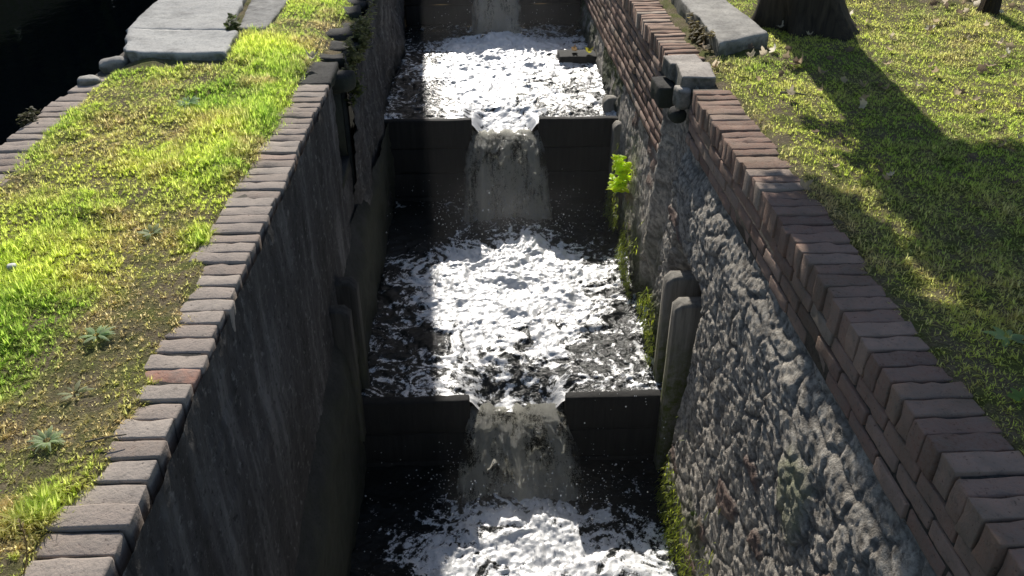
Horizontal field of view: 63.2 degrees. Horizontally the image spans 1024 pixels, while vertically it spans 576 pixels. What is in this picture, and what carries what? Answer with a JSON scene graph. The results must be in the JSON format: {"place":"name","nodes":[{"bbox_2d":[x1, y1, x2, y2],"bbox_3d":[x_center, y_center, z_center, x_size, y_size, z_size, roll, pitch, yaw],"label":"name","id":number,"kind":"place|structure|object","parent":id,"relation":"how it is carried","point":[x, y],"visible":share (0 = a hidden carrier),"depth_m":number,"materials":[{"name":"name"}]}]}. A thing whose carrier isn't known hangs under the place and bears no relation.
{"place":"outdoors","nodes":[
{"label":"outdoors","id":0,"kind":"place"},
{"bbox_2d":[0,0,157,144],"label":"water","id":1,"kind":"structure","parent":0,"point":[52,51],"depth_m":10.29,"materials":[{"name":"black liquid"}]},
{"bbox_2d":[0,0,354,575],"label":"ground","id":2,"kind":"structure","parent":0,"point":[11,567],"depth_m":2.84,"materials":[{"name":"green plant"}]},
{"bbox_2d":[6,263,16,269],"bbox_3d":[-1.807,-0.077,3.005,0.033,0.022,0.029,-10,33,-15],"label":"white pebble","id":3,"kind":"object","parent":2,"relation":"on","point":[9,266],"visible":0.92,"depth_m":3.00,"materials":[{"name":"white stone"}]},
{"bbox_2d":[16,518,27,573],"bbox_3d":[-1.094,0.580,1.867,0.023,0.139,0.047,5,32,8],"label":"dry stalk","id":4,"kind":"object","parent":2,"relation":"on","point":[23,530],"visible":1,"depth_m":1.86,"materials":[{"name":"brown plant"}]},
{"bbox_2d":[26,425,65,451],"bbox_3d":[-1.249,0.406,2.243,0.098,0.024,0.096,-1,32,-2],"label":"rosette weed","id":5,"kind":"object","parent":2,"relation":"on","point":[48,433],"visible":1,"depth_m":2.24,"materials":[{"name":"green plant"}]},
{"bbox_2d":[0,52,125,186],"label":"canal wall","id":6,"kind":"structure","parent":2,"relation":"on","point":[26,136],"depth_m":4.22,"materials":[{"name":"grey brick"}]},
{"bbox_2d":[16,106,40,126],"bbox_3d":[-2.497,-0.875,4.306,0.103,0.100,0.175,15,35,22],"label":"dry weed","id":7,"kind":"object","parent":6,"relation":"on","point":[32,114],"visible":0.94,"depth_m":4.30,"materials":[{"name":"brown plant"}]},
{"bbox_2d":[77,75,100,85],"bbox_3d":[-2.471,-1.202,4.865,0.128,0.079,0.113,-17,36,-25],"label":"rubble stone","id":8,"kind":"object","parent":6,"relation":"on","point":[86,80],"visible":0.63,"depth_m":4.82,"materials":[{"name":"grey stone"}]},
{"bbox_2d":[56,380,95,399],"bbox_3d":[-1.280,0.302,2.427,0.081,0.016,0.091,20,37,29],"label":"rosette weed","id":9,"kind":"object","parent":2,"relation":"on","point":[80,390],"visible":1,"depth_m":2.43,"materials":[{"name":"green plant"}]},
{"bbox_2d":[78,325,115,342],"bbox_3d":[-1.320,0.145,2.650,0.116,0.022,0.096,-18,36,-26],"label":"rosette weed","id":10,"kind":"object","parent":2,"relation":"on","point":[101,330],"visible":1,"depth_m":2.65,"materials":[{"name":"green plant"}]},
{"bbox_2d":[85,434,126,442],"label":"twig","id":11,"kind":"object","parent":2,"relation":"on","point":[92,440],"visible":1,"depth_m":2.23,"materials":[{"name":"brown wood"}]},
{"bbox_2d":[99,56,129,72],"bbox_3d":[-2.433,-1.362,5.094,0.180,0.110,0.134,-13,34,-20],"label":"rubble stone","id":12,"kind":"object","parent":2,"relation":"on","point":[111,64],"visible":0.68,"depth_m":5.04,"materials":[{"name":"grey stone"}]},
{"bbox_2d":[137,223,162,239],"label":"rosette weed","id":13,"kind":"object","parent":2,"relation":"on","point":[146,231],"visible":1,"depth_m":3.28,"materials":[{"name":"green plant"}]},
{"bbox_2d":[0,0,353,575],"bbox_3d":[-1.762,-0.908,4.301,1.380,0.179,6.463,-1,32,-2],"label":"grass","id":14,"kind":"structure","parent":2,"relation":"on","point":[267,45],"depth_m":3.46,"materials":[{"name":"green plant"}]},
{"bbox_2d":[123,28,237,61],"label":"concrete slab","id":15,"kind":"structure","parent":2,"relation":"on","point":[185,45],"depth_m":5.19,"materials":[{"name":"grey concrete"}]},
{"bbox_2d":[126,0,246,31],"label":"concrete slab","id":16,"kind":"structure","parent":2,"relation":"on","point":[187,14],"depth_m":5.84,"materials":[{"name":"grey concrete"}]},
{"bbox_2d":[176,96,200,108],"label":"rosette weed","id":17,"kind":"object","parent":2,"relation":"on","point":[192,100],"visible":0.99,"depth_m":4.44,"materials":[{"name":"green plant"}]},
{"bbox_2d":[22,0,410,575],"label":"channel wall","id":18,"kind":"structure","parent":2,"relation":"on","point":[239,450],"depth_m":3.40,"materials":[{"name":"grey brick"}]},
{"bbox_2d":[329,305,365,440],"bbox_3d":[-0.981,0.516,4.878,0.159,0.954,0.085,-1,32,-2],"label":"timber post","id":19,"kind":"object","parent":18,"relation":"attached to","point":[342,327],"visible":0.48,"depth_m":4.71,"materials":[{"name":"grey wood"}]},
{"bbox_2d":[335,277,369,388],"bbox_3d":[-0.986,0.346,5.084,0.169,0.924,0.093,-1,32,-2],"label":"timber post","id":20,"kind":"object","parent":18,"relation":"attached to","point":[347,292],"visible":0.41,"depth_m":4.92,"materials":[{"name":"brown wood"}]},
{"bbox_2d":[344,58,365,105],"bbox_3d":[-1.020,-1.336,5.376,0.152,0.300,0.330,-1,32,-2],"label":"creeper","id":21,"kind":"object","parent":18,"relation":"attached to","point":[357,91],"visible":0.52,"depth_m":5.40,"materials":[{"name":"green plant"}]},
{"bbox_2d":[342,0,376,73],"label":"creeper","id":22,"kind":"object","parent":18,"relation":"attached to","point":[361,37],"visible":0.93,"depth_m":5.63,"materials":[{"name":"green plant"}]},
{"bbox_2d":[223,13,240,30],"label":"dry weed","id":23,"kind":"object","parent":2,"relation":"on","point":[234,24],"visible":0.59,"depth_m":5.56,"materials":[{"name":"green plant"}]},
{"bbox_2d":[238,0,288,31],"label":"concrete slab","id":24,"kind":"structure","parent":2,"relation":"on","point":[260,13],"depth_m":5.96,"materials":[{"name":"grey concrete"}]},
{"bbox_2d":[305,49,317,58],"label":"dead leaf","id":25,"kind":"object","parent":2,"relation":"on","point":[311,55],"visible":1,"depth_m":5.06,"materials":[{"name":"beige plant"}]},
{"bbox_2d":[473,0,520,34],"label":"waterfall","id":26,"kind":"structure","parent":0,"point":[499,11],"depth_m":9.30,"materials":[{"name":"liquid"}]},
{"bbox_2d":[384,24,615,132],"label":"water","id":27,"kind":"structure","parent":0,"point":[513,82],"depth_m":8.06,"materials":[{"name":"white liquid"}]},
{"bbox_2d":[557,50,596,63],"bbox_3d":[0.682,-2.379,8.579,0.422,0.098,0.264,-1,32,-2],"label":"floating plank","id":28,"kind":"object","parent":27,"relation":"on","point":[579,56],"visible":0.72,"depth_m":8.48,"materials":[{"name":"grey wood"}]},
{"bbox_2d":[584,46,593,52],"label":"dead leaf","id":29,"kind":"object","parent":28,"relation":"on","point":[588,50],"visible":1,"depth_m":8.50,"materials":[{"name":"yellow plant"}]},
{"bbox_2d":[464,129,551,222],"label":"waterfall","id":30,"kind":"structure","parent":0,"point":[509,173],"depth_m":7.09,"materials":[{"name":"liquid"}]},
{"bbox_2d":[361,197,661,411],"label":"water","id":31,"kind":"structure","parent":0,"point":[498,318],"depth_m":5.96,"materials":[{"name":"white liquid"}]},
{"bbox_2d":[350,458,677,575],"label":"water","id":32,"kind":"structure","parent":0,"point":[404,551],"depth_m":4.88,"materials":[{"name":"white liquid"}]},
{"bbox_2d":[458,402,583,503],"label":"waterfall","id":33,"kind":"structure","parent":0,"point":[488,431],"depth_m":5.09,"materials":[{"name":"liquid"}]},
{"bbox_2d":[364,2,677,575],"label":"spray","id":34,"kind":"object","parent":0,"point":[650,369],"visible":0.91,"depth_m":5.14,"materials":[{"name":"white liquid"}]},
{"bbox_2d":[658,0,1023,455],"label":"ground","id":35,"kind":"structure","parent":0,"point":[679,21],"depth_m":3.97,"materials":[{"name":"green plant"}]},
{"bbox_2d":[686,12,715,52],"bbox_3d":[1.243,-1.694,5.530,0.130,0.178,0.668,-1,32,-2],"label":"dry weed","id":36,"kind":"object","parent":35,"relation":"on","point":[697,34],"visible":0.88,"depth_m":5.51,"materials":[{"name":"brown plant"}]},
{"bbox_2d":[702,42,710,49],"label":"dead leaf","id":37,"kind":"object","parent":35,"relation":"on","point":[707,47],"visible":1,"depth_m":5.30,"materials":[{"name":"beige plant"}]},
{"bbox_2d":[712,60,719,68],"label":"dead leaf","id":38,"kind":"object","parent":35,"relation":"on","point":[713,63],"visible":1,"depth_m":5.08,"materials":[{"name":"beige plant"}]},
{"bbox_2d":[747,49,754,56],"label":"dead leaf","id":39,"kind":"object","parent":35,"relation":"on","point":[752,53],"visible":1,"depth_m":5.12,"materials":[{"name":"brown plant"}]},
{"bbox_2d":[759,46,767,55],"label":"dead leaf","id":40,"kind":"object","parent":35,"relation":"on","point":[763,51],"visible":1,"depth_m":5.15,"materials":[{"name":"beige plant"}]},
{"bbox_2d":[769,44,775,52],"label":"dead leaf","id":41,"kind":"object","parent":35,"relation":"on","point":[773,49],"visible":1,"depth_m":5.24,"materials":[{"name":"beige plant"}]},
{"bbox_2d":[782,50,789,59],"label":"dead leaf","id":42,"kind":"object","parent":35,"relation":"on","point":[786,56],"visible":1,"depth_m":5.11,"materials":[{"name":"brown plant"}]},
{"bbox_2d":[786,84,795,94],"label":"dead leaf","id":43,"kind":"object","parent":35,"relation":"on","point":[791,91],"visible":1,"depth_m":4.55,"materials":[{"name":"beige plant"}]},
{"bbox_2d":[780,92,805,95],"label":"twig","id":44,"kind":"object","parent":35,"relation":"on","point":[796,93],"visible":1,"depth_m":4.57,"materials":[{"name":"brown wood"}]},
{"bbox_2d":[568,0,1023,575],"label":"channel wall","id":45,"kind":"structure","parent":35,"relation":"on","point":[830,422],"depth_m":3.38,"materials":[{"name":"grey brick"}]},
{"bbox_2d":[405,0,580,27],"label":"weir","id":46,"kind":"object","parent":45,"relation":"attached to","point":[421,13],"visible":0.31,"depth_m":9.65,"materials":[{"name":"grey concrete"}]},
{"bbox_2d":[384,116,617,201],"bbox_3d":[-0.090,-0.857,7.495,2.044,1.412,0.086,-1,32,-2],"label":"weir","id":47,"kind":"object","parent":45,"relation":"attached to","point":[575,153],"visible":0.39,"depth_m":7.27,"materials":[{"name":"black concrete"}]},
{"bbox_2d":[362,389,661,466],"bbox_3d":[0.024,1.164,5.434,2.041,1.180,0.087,-1,32,-2],"label":"weir","id":48,"kind":"object","parent":45,"relation":"attached to","point":[411,430],"visible":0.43,"depth_m":5.21,"materials":[{"name":"black concrete"}]},
{"bbox_2d":[602,95,616,112],"bbox_3d":[0.882,-1.381,7.489,0.164,0.704,0.124,-1,32,-2],"label":"timber stub","id":49,"kind":"object","parent":45,"relation":"attached to","point":[608,101],"visible":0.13,"depth_m":7.29,"materials":[{"name":"grey wood"}]},
{"bbox_2d":[607,120,621,200],"bbox_3d":[0.917,-0.894,7.370,0.125,1.204,0.124,-1,32,-2],"label":"timber stub","id":50,"kind":"object","parent":45,"relation":"attached to","point":[615,133],"visible":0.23,"depth_m":7.10,"materials":[{"name":"grey wood"}]},
{"bbox_2d":[605,154,631,192],"bbox_3d":[0.841,-0.885,6.496,0.201,0.320,0.224,8,33,12],"label":"leafy weed","id":51,"kind":"object","parent":45,"relation":"attached to","point":[622,172],"visible":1,"depth_m":6.47,"materials":[{"name":"green plant"}]},
{"bbox_2d":[603,145,720,575],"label":"moss","id":52,"kind":"object","parent":45,"relation":"attached to","point":[643,324],"visible":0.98,"depth_m":5.37,"materials":[{"name":"green plant"}]},
{"bbox_2d":[650,76,674,107],"bbox_3d":[0.951,-1.224,5.206,0.132,0.139,0.248,-1,32,-2],"label":"cut stone","id":53,"kind":"object","parent":45,"relation":"attached to","point":[661,89],"visible":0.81,"depth_m":5.12,"materials":[{"name":"grey stone"}]},
{"bbox_2d":[667,106,686,123],"bbox_3d":[0.991,-1.042,4.995,0.104,0.092,0.123,-1,32,-2],"label":"cut stone","id":54,"kind":"object","parent":45,"relation":"attached to","point":[676,116],"visible":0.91,"depth_m":4.95,"materials":[{"name":"grey stone"}]},
{"bbox_2d":[672,85,690,109],"bbox_3d":[1.000,-1.121,4.893,0.096,0.131,0.110,-1,32,-2],"label":"cut stone","id":55,"kind":"object","parent":54,"relation":"on","point":[681,100],"visible":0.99,"depth_m":4.85,"materials":[{"name":"grey stone"}]},
{"bbox_2d":[653,270,701,382],"bbox_3d":[1.012,0.523,5.273,0.218,1.424,0.103,-1,32,-2],"label":"timber post","id":56,"kind":"object","parent":45,"relation":"attached to","point":[677,284],"visible":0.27,"depth_m":4.94,"materials":[{"name":"grey wood"}]},
{"bbox_2d":[653,297,702,469],"bbox_3d":[1.023,0.711,5.085,0.218,1.504,0.104,-1,32,-2],"label":"timber post","id":57,"kind":"object","parent":45,"relation":"attached to","point":[686,315],"visible":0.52,"depth_m":4.88,"materials":[{"name":"grey wood"}]},
{"bbox_2d":[662,54,702,80],"bbox_3d":[1.062,-1.371,5.177,0.213,0.117,0.185,-4,32,-6],"label":"cut stone","id":58,"kind":"object","parent":45,"relation":"on","point":[669,67],"visible":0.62,"depth_m":5.14,"materials":[{"name":"grey stone"}]},
{"bbox_2d":[675,62,715,98],"bbox_3d":[1.093,-1.240,4.978,0.209,0.148,0.294,1,32,2],"label":"cut stone","id":59,"kind":"object","parent":45,"relation":"on","point":[693,75],"visible":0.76,"depth_m":4.87,"materials":[{"name":"grey stone"}]},
{"bbox_2d":[671,0,768,57],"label":"boulder slab","id":60,"kind":"object","parent":45,"relation":"on","point":[735,30],"visible":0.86,"depth_m":5.50,"materials":[{"name":"stone"}]},
{"bbox_2d":[800,178,813,189],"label":"dead leaf","id":61,"kind":"object","parent":45,"relation":"on","point":[805,185],"visible":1,"depth_m":3.56,"materials":[{"name":"beige plant"}]},
{"bbox_2d":[793,56,800,64],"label":"dead leaf","id":62,"kind":"object","parent":35,"relation":"on","point":[795,60],"visible":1,"depth_m":5.06,"materials":[{"name":"brown plant"}]},
{"bbox_2d":[751,0,859,41],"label":"tree","id":63,"kind":"object","parent":35,"relation":"on","point":[832,19],"visible":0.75,"depth_m":5.62,"materials":[{"name":"brown plant"}]},
{"bbox_2d":[818,64,829,73],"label":"dead leaf","id":64,"kind":"object","parent":35,"relation":"on","point":[821,71],"visible":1,"depth_m":4.91,"materials":[{"name":"brown plant"}]},
{"bbox_2d":[841,76,847,82],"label":"dead leaf","id":65,"kind":"object","parent":35,"relation":"on","point":[844,79],"visible":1,"depth_m":4.84,"materials":[{"name":"brown plant"}]},
{"bbox_2d":[845,46,853,51],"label":"dead leaf","id":66,"kind":"object","parent":35,"relation":"on","point":[849,48],"visible":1,"depth_m":5.29,"materials":[{"name":"brown plant"}]},
{"bbox_2d":[858,98,866,108],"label":"dead leaf","id":67,"kind":"object","parent":35,"relation":"on","point":[863,103],"visible":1,"depth_m":4.49,"materials":[{"name":"grey plant"}]},
{"bbox_2d":[859,79,868,86],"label":"dead leaf","id":68,"kind":"object","parent":35,"relation":"on","point":[861,83],"visible":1,"depth_m":4.76,"materials":[{"name":"brown plant"}]},
{"bbox_2d":[859,94,869,100],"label":"dead leaf","id":69,"kind":"object","parent":35,"relation":"on","point":[864,96],"visible":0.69,"depth_m":4.55,"materials":[{"name":"brown plant"}]},
{"bbox_2d":[881,59,892,63],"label":"dead leaf","id":70,"kind":"object","parent":35,"relation":"on","point":[889,61],"visible":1,"depth_m":5.07,"materials":[{"name":"beige plant"}]},
{"bbox_2d":[929,0,938,5],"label":"dead leaf","id":71,"kind":"object","parent":35,"relation":"on","point":[933,2],"visible":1,"depth_m":6.14,"materials":[{"name":"brown plant"}]},
{"bbox_2d":[954,89,960,94],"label":"dead leaf","id":72,"kind":"object","parent":35,"relation":"on","point":[957,91],"visible":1,"depth_m":4.64,"materials":[{"name":"beige plant"}]},
{"bbox_2d":[958,87,966,93],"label":"dead leaf","id":73,"kind":"object","parent":35,"relation":"on","point":[963,91],"visible":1,"depth_m":4.66,"materials":[{"name":"brown plant"}]},
{"bbox_2d":[967,152,977,159],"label":"dead leaf","id":74,"kind":"object","parent":35,"relation":"on","point":[972,156],"visible":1,"depth_m":3.85,"materials":[{"name":"brown plant"}]},
{"bbox_2d":[972,95,980,99],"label":"dead leaf","id":75,"kind":"object","parent":35,"relation":"on","point":[975,97],"visible":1,"depth_m":4.53,"materials":[{"name":"beige plant"}]},
{"bbox_2d":[973,0,980,6],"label":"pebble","id":76,"kind":"object","parent":35,"relation":"on","point":[976,3],"visible":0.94,"depth_m":6.08,"materials":[{"name":"beige stone"}]},
{"bbox_2d":[976,64,987,72],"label":"dead leaf","id":77,"kind":"object","parent":35,"relation":"on","point":[981,68],"visible":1,"depth_m":5.01,"materials":[{"name":"brown plant"}]},
{"bbox_2d":[975,0,1001,15],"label":"sapling","id":78,"kind":"object","parent":35,"relation":"on","point":[993,7],"visible":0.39,"depth_m":5.92,"materials":[{"name":"brown plant"}]},
{"bbox_2d":[983,326,1023,346],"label":"rosette weed","id":79,"kind":"object","parent":35,"relation":"on","point":[999,332],"visible":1,"depth_m":2.65,"materials":[{"name":"green plant"}]},
{"bbox_2d":[1005,42,1016,49],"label":"dead leaf","id":80,"kind":"object","parent":35,"relation":"on","point":[1011,45],"visible":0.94,"depth_m":5.29,"materials":[{"name":"beige plant"}]},
{"bbox_2d":[1008,2,1016,8],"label":"dead leaf","id":81,"kind":"object","parent":35,"relation":"on","point":[1012,5],"visible":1,"depth_m":5.98,"materials":[{"name":"brown plant"}]},
{"bbox_2d":[1007,387,1023,401],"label":"rosette weed","id":82,"kind":"object","parent":35,"relation":"on","point":[1016,395],"visible":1,"depth_m":2.38,"materials":[{"name":"green plant"}]},
{"bbox_2d":[1015,102,1023,106],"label":"dead leaf","id":83,"kind":"object","parent":35,"relation":"on","point":[1017,104],"visible":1,"depth_m":4.41,"materials":[{"name":"beige plant"}]}
]}

